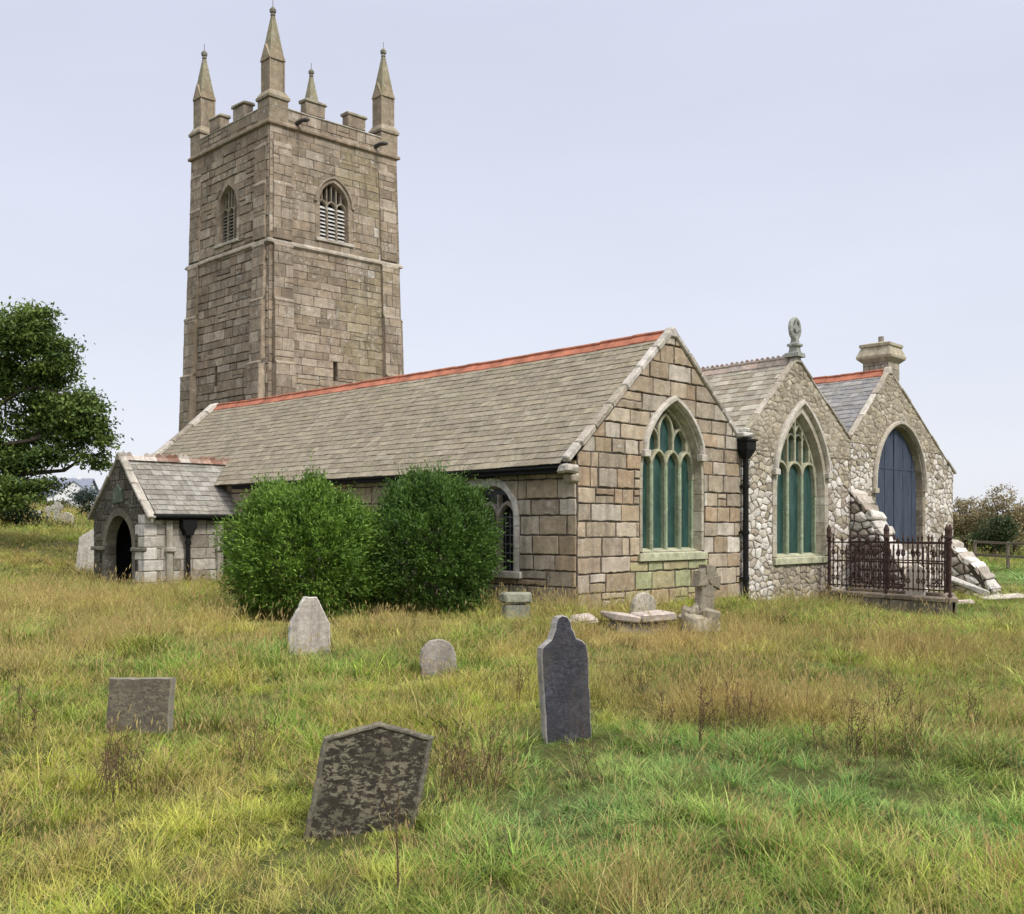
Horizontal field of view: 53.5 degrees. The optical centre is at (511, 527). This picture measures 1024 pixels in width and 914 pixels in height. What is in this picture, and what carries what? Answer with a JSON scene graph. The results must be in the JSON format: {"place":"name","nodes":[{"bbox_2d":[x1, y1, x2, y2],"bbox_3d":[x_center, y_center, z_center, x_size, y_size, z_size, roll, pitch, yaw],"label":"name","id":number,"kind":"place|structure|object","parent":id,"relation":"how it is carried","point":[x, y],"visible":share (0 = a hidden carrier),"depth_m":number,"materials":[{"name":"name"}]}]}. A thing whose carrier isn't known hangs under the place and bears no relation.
{"place":"outdoors","nodes":[
{"label":"outdoors","id":0,"kind":"place"},
{"bbox_2d":[0,501,1023,913],"bbox_3d":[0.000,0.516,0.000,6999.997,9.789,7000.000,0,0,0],"label":"ground","id":1,"kind":"structure","parent":0,"point":[310,849],"depth_m":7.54,"materials":[{"name":"green plant"}]},
{"bbox_2d":[11,685,39,740],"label":"dock plant","id":2,"kind":"object","parent":1,"relation":"on","point":[34,711],"visible":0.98,"depth_m":9.38,"materials":[{"name":"brown plant"}]},
{"bbox_2d":[0,503,57,527],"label":"bush","id":3,"kind":"object","parent":1,"relation":"on","point":[17,517],"visible":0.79,"depth_m":45.94,"materials":[{"name":"green plant"}]},
{"bbox_2d":[44,506,52,517],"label":"stone cross","id":4,"kind":"object","parent":1,"relation":"on","point":[48,508],"visible":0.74,"depth_m":53.94,"materials":[{"name":"stone"}]},
{"bbox_2d":[25,496,76,507],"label":"hedge","id":5,"kind":"object","parent":1,"relation":"on","point":[66,502],"visible":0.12,"depth_m":119.62,"materials":[{"name":"green plant"}]},
{"bbox_2d":[51,502,62,520],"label":"stone cross","id":6,"kind":"object","parent":1,"relation":"on","point":[58,506],"visible":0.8,"depth_m":51.94,"materials":[{"name":"stone"}]},
{"bbox_2d":[46,520,80,528],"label":"bush","id":7,"kind":"object","parent":1,"relation":"on","point":[56,523],"visible":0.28,"depth_m":46.87,"materials":[{"name":"green plant"}]},
{"bbox_2d":[58,512,73,522],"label":"headstone","id":8,"kind":"object","parent":1,"relation":"on","point":[69,519],"visible":0.29,"depth_m":49.90,"materials":[{"name":"stone"}]},
{"bbox_2d":[0,296,133,515],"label":"broadleaf tree","id":9,"kind":"object","parent":1,"relation":"on","point":[64,421],"visible":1,"depth_m":35.61,"materials":[{"name":"green plant"}]},
{"bbox_2d":[39,476,98,506],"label":"bungalow","id":10,"kind":"object","parent":1,"relation":"on","point":[79,482],"visible":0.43,"depth_m":170.84,"materials":[{"name":"paint"}]},
{"bbox_2d":[66,485,99,505],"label":"tree","id":11,"kind":"object","parent":1,"relation":"on","point":[83,496],"visible":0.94,"depth_m":164.30,"materials":[{"name":"green plant"}]},
{"bbox_2d":[73,502,93,516],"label":"bush","id":12,"kind":"object","parent":1,"relation":"on","point":[87,508],"visible":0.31,"depth_m":59.65,"materials":[{"name":"green plant"}]},
{"bbox_2d":[75,529,93,572],"bbox_3d":[-12.964,0.810,31.524,1.176,1.835,0.223,0,0,-20],"label":"headstone","id":13,"kind":"object","parent":1,"relation":"on","point":[85,551],"visible":0.28,"depth_m":31.37,"materials":[{"name":"stone"}]},
{"bbox_2d":[99,724,133,785],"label":"dock plant","id":14,"kind":"object","parent":1,"relation":"on","point":[118,762],"visible":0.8,"depth_m":7.91,"materials":[{"name":"brown plant"}]},
{"bbox_2d":[93,716,153,805],"bbox_3d":[-2.863,1.738,7.337,0.421,0.704,0.528,0,0,13],"label":"dock plant","id":15,"kind":"object","parent":1,"relation":"on","point":[109,761],"visible":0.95,"depth_m":7.41,"materials":[{"name":"brown plant"}]},
{"bbox_2d":[106,677,175,734],"bbox_3d":[-3.564,1.848,9.709,0.674,0.848,0.171,0,0,8],"label":"headstone","id":16,"kind":"object","parent":1,"relation":"on","point":[156,695],"visible":0.55,"depth_m":9.67,"materials":[{"name":"grey stone"}]},
{"bbox_2d":[147,758,182,801],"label":"dock plant","id":17,"kind":"object","parent":1,"relation":"on","point":[166,766],"visible":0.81,"depth_m":7.53,"materials":[{"name":"plant"}]},
{"bbox_2d":[229,707,269,772],"bbox_3d":[-2.165,1.760,8.373,0.340,0.604,0.201,0,0,-31],"label":"dock plant","id":18,"kind":"object","parent":1,"relation":"on","point":[245,740],"visible":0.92,"depth_m":8.34,"materials":[{"name":"plant"}]},
{"bbox_2d":[251,703,281,749],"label":"dock plant","id":19,"kind":"object","parent":1,"relation":"on","point":[266,729],"visible":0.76,"depth_m":9.21,"materials":[{"name":"plant"}]},
{"bbox_2d":[200,448,395,617],"bbox_3d":[-4.001,0.171,19.488,3.679,3.411,3.920,0,0,0],"label":"shrub","id":20,"kind":"object","parent":1,"relation":"on","point":[308,516],"visible":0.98,"depth_m":18.65,"materials":[{"name":"green plant"}]},
{"bbox_2d":[288,596,330,654],"bbox_3d":[-2.984,1.572,14.913,0.620,1.145,0.218,0,0,-22],"label":"headstone","id":21,"kind":"object","parent":1,"relation":"on","point":[309,617],"visible":0.62,"depth_m":14.85,"materials":[{"name":"stone"}]},
{"bbox_2d":[303,721,433,840],"bbox_3d":[-0.975,1.807,6.757,0.916,1.020,0.203,0,0,-10],"label":"headstone","id":22,"kind":"object","parent":1,"relation":"on","point":[359,768],"visible":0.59,"depth_m":6.74,"materials":[{"name":"grey stone"}]},
{"bbox_2d":[394,790,401,904],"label":"seed stalk","id":23,"kind":"object","parent":1,"relation":"on","point":[397,872],"visible":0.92,"depth_m":5.30,"materials":[{"name":"brown plant"}]},
{"bbox_2d":[353,456,515,613],"bbox_3d":[-1.753,0.206,20.420,3.692,3.374,3.498,0,0,0],"label":"shrub","id":24,"kind":"object","parent":1,"relation":"on","point":[426,502],"visible":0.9,"depth_m":19.65,"materials":[{"name":"green plant"}]},
{"bbox_2d":[419,639,456,676],"bbox_3d":[-0.957,1.814,13.308,0.506,0.720,0.180,0,0,-10],"label":"headstone","id":25,"kind":"object","parent":1,"relation":"on","point":[436,647],"visible":0.43,"depth_m":13.26,"materials":[{"name":"stone"}]},
{"bbox_2d":[430,721,466,779],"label":"dock plant","id":26,"kind":"object","parent":1,"relation":"on","point":[454,746],"visible":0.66,"depth_m":8.10,"materials":[{"name":"plant"}]},
{"bbox_2d":[438,740,478,801],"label":"dock plant","id":27,"kind":"object","parent":1,"relation":"on","point":[451,760],"visible":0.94,"depth_m":7.51,"materials":[{"name":"brown plant"}]},
{"bbox_2d":[447,721,473,784],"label":"dock plant","id":28,"kind":"object","parent":1,"relation":"on","point":[463,753],"visible":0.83,"depth_m":7.96,"materials":[{"name":"plant"}]},
{"bbox_2d":[459,726,509,797],"bbox_3d":[-0.235,1.809,7.663,0.437,0.583,0.348,0,0,-24],"label":"dock plant","id":29,"kind":"object","parent":1,"relation":"on","point":[485,767],"visible":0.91,"depth_m":7.70,"materials":[{"name":"plant"}]},
{"bbox_2d":[486,718,513,778],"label":"dock plant","id":30,"kind":"object","parent":1,"relation":"on","point":[493,739],"visible":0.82,"depth_m":8.23,"materials":[{"name":"plant"}]},
{"bbox_2d":[500,592,531,618],"bbox_3d":[0.073,1.570,18.698,0.556,0.796,0.351,0,0,-20],"label":"headstone","id":31,"kind":"object","parent":1,"relation":"on","point":[522,599],"visible":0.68,"depth_m":18.56,"materials":[{"name":"stone"}]},
{"bbox_2d":[515,665,530,702],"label":"dock plant","id":32,"kind":"object","parent":1,"relation":"on","point":[518,674],"visible":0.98,"depth_m":11.42,"materials":[{"name":"plant"}]},
{"bbox_2d":[87,6,1000,611],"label":"church","id":33,"kind":"structure","parent":1,"relation":"on","point":[663,460],"depth_m":27.82,"materials":[{"name":"stone"}]},
{"bbox_2d":[463,478,521,578],"bbox_3d":[-0.506,-0.006,21.863,2.200,2.113,0.360,0,0,44],"label":"window","id":34,"kind":"structure","parent":33,"relation":"in","point":[506,502],"depth_m":21.63,"materials":[{"name":"stone"}]},
{"bbox_2d":[637,395,707,561],"bbox_3d":[3.465,-1.099,22.368,0.450,3.618,2.540,0,0,44],"label":"window","id":35,"kind":"structure","parent":33,"relation":"in","point":[671,470],"depth_m":22.63,"materials":[{"name":"glass"}]},
{"bbox_2d":[771,399,832,564],"bbox_3d":[7.460,-1.208,26.475,0.450,4.275,2.991,0,0,44],"label":"window","id":36,"kind":"structure","parent":33,"relation":"in","point":[801,471],"depth_m":26.78,"materials":[{"name":"glass"}]},
{"bbox_2d":[871,420,927,541],"bbox_3d":[11.681,-1.410,30.782,0.400,3.721,3.800,0,0,44],"label":"window","id":37,"kind":"structure","parent":33,"relation":"in","point":[897,473],"depth_m":31.22,"materials":[{"name":"wood"}]},
{"bbox_2d":[537,615,590,743],"bbox_3d":[0.494,1.548,9.523,0.514,1.464,0.210,0,0,-24],"label":"headstone","id":38,"kind":"object","parent":1,"relation":"on","point":[563,676],"visible":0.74,"depth_m":9.47,"materials":[{"name":"stone"}]},
{"bbox_2d":[559,722,601,778],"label":"dock plant","id":39,"kind":"object","parent":1,"relation":"on","point":[584,764],"visible":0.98,"depth_m":8.18,"materials":[{"name":"plant"}]},
{"bbox_2d":[570,613,598,624],"bbox_3d":[1.247,1.583,17.539,0.435,0.165,0.433,0,6,-25],"label":"broken stone","id":40,"kind":"object","parent":1,"relation":"on","point":[588,615],"visible":0.6,"depth_m":17.45,"materials":[{"name":"stone"}]},
{"bbox_2d":[600,610,676,634],"bbox_3d":[2.200,1.709,17.683,1.147,0.543,0.844,0,0,-12],"label":"ledger tomb","id":41,"kind":"object","parent":1,"relation":"on","point":[624,619],"visible":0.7,"depth_m":17.38,"materials":[{"name":"stone"}]},
{"bbox_2d":[626,658,655,702],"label":"dock plant","id":42,"kind":"object","parent":1,"relation":"on","point":[641,686],"visible":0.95,"depth_m":11.47,"materials":[{"name":"brown plant"}]},
{"bbox_2d":[630,592,655,612],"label":"headstone","id":43,"kind":"object","parent":1,"relation":"on","point":[650,605],"visible":0.32,"depth_m":18.52,"materials":[{"name":"stone"}]},
{"bbox_2d":[656,692,675,728],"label":"dock plant","id":44,"kind":"object","parent":1,"relation":"on","point":[662,712],"visible":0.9,"depth_m":10.09,"materials":[{"name":"plant"}]},
{"bbox_2d":[681,565,720,633],"bbox_3d":[3.313,1.323,17.606,0.817,1.381,0.656,0,0,-38],"label":"stone cross","id":45,"kind":"object","parent":1,"relation":"on","point":[706,581],"visible":0.86,"depth_m":17.51,"materials":[{"name":"stone"}]},
{"bbox_2d":[693,680,721,744],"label":"dock plant","id":46,"kind":"object","parent":1,"relation":"on","point":[701,715],"visible":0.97,"depth_m":9.29,"materials":[{"name":"brown plant"}]},
{"bbox_2d":[719,676,767,734],"bbox_3d":[2.263,1.762,9.857,0.379,0.635,0.476,0,0,-21],"label":"dock plant","id":47,"kind":"object","parent":1,"relation":"on","point":[737,709],"visible":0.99,"depth_m":9.88,"materials":[{"name":"brown plant"}]},
{"bbox_2d":[733,722,764,765],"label":"dock plant","id":48,"kind":"object","parent":1,"relation":"on","point":[751,755],"visible":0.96,"depth_m":8.66,"materials":[{"name":"plant"}]},
{"bbox_2d":[798,711,828,752],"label":"dock plant","id":49,"kind":"object","parent":1,"relation":"on","point":[822,739],"visible":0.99,"depth_m":9.07,"materials":[{"name":"plant"}]},
{"bbox_2d":[842,687,879,769],"bbox_3d":[2.904,1.709,8.488,0.247,0.740,0.418,0,0,34],"label":"dock plant","id":50,"kind":"object","parent":1,"relation":"on","point":[858,742],"visible":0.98,"depth_m":8.51,"materials":[{"name":"plant"}]},
{"bbox_2d":[821,524,957,617],"bbox_3d":[9.737,1.275,26.385,1.927,2.750,5.087,0,0,-33],"label":"railed grave plot","id":51,"kind":"object","parent":1,"relation":"on","point":[897,595],"visible":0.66,"depth_m":25.64,"materials":[{"name":"black metal"}]},
{"bbox_2d":[905,564,926,595],"bbox_3d":[10.316,1.709,25.987,0.556,1.611,0.120,0,0,35],"label":"headstone","id":52,"kind":"object","parent":51,"relation":"on","point":[916,592],"visible":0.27,"depth_m":25.91,"materials":[{"name":"stone"}]},
{"bbox_2d":[873,662,909,720],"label":"dock plant","id":53,"kind":"object","parent":1,"relation":"on","point":[883,700],"visible":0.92,"depth_m":10.32,"materials":[{"name":"plant"}]},
{"bbox_2d":[876,712,922,760],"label":"dock plant","id":54,"kind":"object","parent":1,"relation":"on","point":[902,735],"visible":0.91,"depth_m":8.94,"materials":[{"name":"plant"}]},
{"bbox_2d":[899,692,931,740],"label":"dock plant","id":55,"kind":"object","parent":1,"relation":"on","point":[916,716],"visible":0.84,"depth_m":9.30,"materials":[{"name":"plant"}]},
{"bbox_2d":[939,677,988,727],"bbox_3d":[4.547,1.813,10.212,0.467,0.623,0.372,0,0,33],"label":"dock plant","id":56,"kind":"object","parent":1,"relation":"on","point":[975,703],"visible":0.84,"depth_m":10.24,"materials":[{"name":"plant"}]},
{"bbox_2d":[943,573,989,595],"bbox_3d":[13.314,1.670,29.788,1.376,0.196,0.472,24,5,11],"label":"stone slab","id":57,"kind":"object","parent":1,"relation":"on","point":[967,585],"depth_m":29.57,"materials":[{"name":"stone"}]},
{"bbox_2d":[958,599,974,603],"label":"stone slab","id":58,"kind":"structure","parent":1,"relation":"on","point":[966,601],"depth_m":26.84,"materials":[{"name":"stone"}]},
{"bbox_2d":[953,496,994,551],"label":"bramble thicket","id":59,"kind":"object","parent":1,"relation":"on","point":[961,526],"visible":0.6,"depth_m":65.82,"materials":[{"name":"brown plant"}]},
{"bbox_2d":[960,514,1023,558],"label":"bush","id":60,"kind":"object","parent":1,"relation":"on","point":[1001,530],"visible":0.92,"depth_m":59.72,"materials":[{"name":"green plant"}]},
{"bbox_2d":[973,484,1023,554],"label":"bramble thicket","id":61,"kind":"object","parent":1,"relation":"on","point":[1017,511],"visible":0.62,"depth_m":63.45,"materials":[{"name":"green plant"}]},
{"bbox_2d":[973,540,1023,570],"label":"wooden fence","id":62,"kind":"object","parent":1,"relation":"on","point":[1007,556],"visible":0.81,"depth_m":50.65,"materials":[{"name":"brown wood"}]},
{"bbox_2d":[978,593,1023,600],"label":"stone slab","id":63,"kind":"structure","parent":1,"relation":"on","point":[1012,596],"depth_m":29.37,"materials":[{"name":"stone"}]},
{"bbox_2d":[0,0,1023,514],"label":"sky","id":64,"kind":"structure","parent":0,"point":[721,173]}
]}

